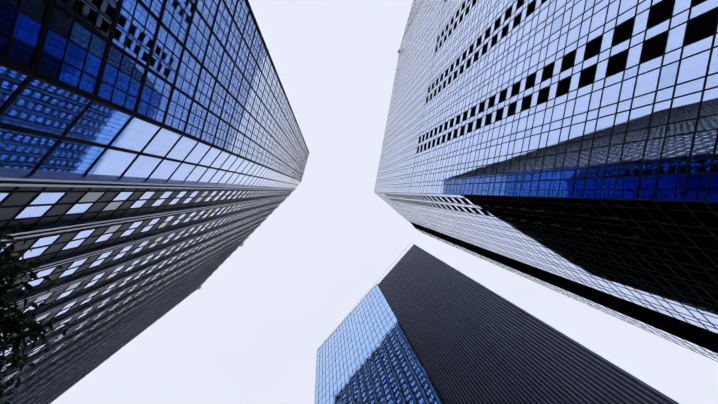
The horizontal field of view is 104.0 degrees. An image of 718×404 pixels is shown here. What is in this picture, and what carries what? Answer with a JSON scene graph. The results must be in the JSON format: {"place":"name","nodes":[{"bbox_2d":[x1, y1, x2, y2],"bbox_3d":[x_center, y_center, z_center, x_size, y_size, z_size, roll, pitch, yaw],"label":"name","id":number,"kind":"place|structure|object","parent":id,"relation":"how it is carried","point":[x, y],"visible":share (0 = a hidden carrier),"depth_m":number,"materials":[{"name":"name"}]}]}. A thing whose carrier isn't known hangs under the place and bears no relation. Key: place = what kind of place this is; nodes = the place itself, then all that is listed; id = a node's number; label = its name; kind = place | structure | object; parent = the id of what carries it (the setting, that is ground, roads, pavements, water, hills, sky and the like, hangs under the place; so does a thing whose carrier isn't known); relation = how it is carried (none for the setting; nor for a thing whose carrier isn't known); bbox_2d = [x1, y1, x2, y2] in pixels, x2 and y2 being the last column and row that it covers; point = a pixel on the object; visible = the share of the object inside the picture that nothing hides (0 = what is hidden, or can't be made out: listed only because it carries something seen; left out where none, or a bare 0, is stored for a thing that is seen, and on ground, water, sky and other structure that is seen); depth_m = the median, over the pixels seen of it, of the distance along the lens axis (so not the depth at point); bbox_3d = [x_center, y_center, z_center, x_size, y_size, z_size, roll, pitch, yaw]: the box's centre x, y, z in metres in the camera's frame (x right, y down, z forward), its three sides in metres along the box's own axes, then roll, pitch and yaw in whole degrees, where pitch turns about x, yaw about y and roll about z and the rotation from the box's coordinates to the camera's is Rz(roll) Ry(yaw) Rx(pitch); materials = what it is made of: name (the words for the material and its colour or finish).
{"place":"outdoors","nodes":[
{"label":"outdoors","id":0,"kind":"place"},
{"bbox_2d":[50,0,717,403],"bbox_3d":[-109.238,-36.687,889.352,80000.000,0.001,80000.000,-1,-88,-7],"label":"sky","id":1,"kind":"structure","parent":0,"point":[262,312],"depth_m":887.88,"materials":[{"name":"white"}]},
{"label":"ground","id":2,"kind":"structure","parent":0,"visible":0},
{"bbox_2d":[0,221,70,403],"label":"street tree","id":3,"kind":"object","parent":2,"relation":"on","point":[9,325],"visible":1,"depth_m":3.95,"materials":[{"name":"green plant"}]},
{"bbox_2d":[0,0,308,403],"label":"skyscraper","id":4,"kind":"structure","parent":2,"relation":"on","point":[154,154],"depth_m":33.70,"materials":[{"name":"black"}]},
{"bbox_2d":[315,244,678,403],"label":"glass building","id":5,"kind":"structure","parent":2,"relation":"on","point":[418,325],"depth_m":67.57,"materials":[{"name":"black glass"}]},
{"bbox_2d":[317,245,408,349],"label":"roof rails","id":6,"kind":"object","parent":5,"relation":"attached to","point":[361,298],"visible":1,"depth_m":129.94,"materials":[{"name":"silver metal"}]},
{"bbox_2d":[374,0,717,361],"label":"skyscraper","id":7,"kind":"structure","parent":2,"relation":"on","point":[568,148],"depth_m":50.22,"materials":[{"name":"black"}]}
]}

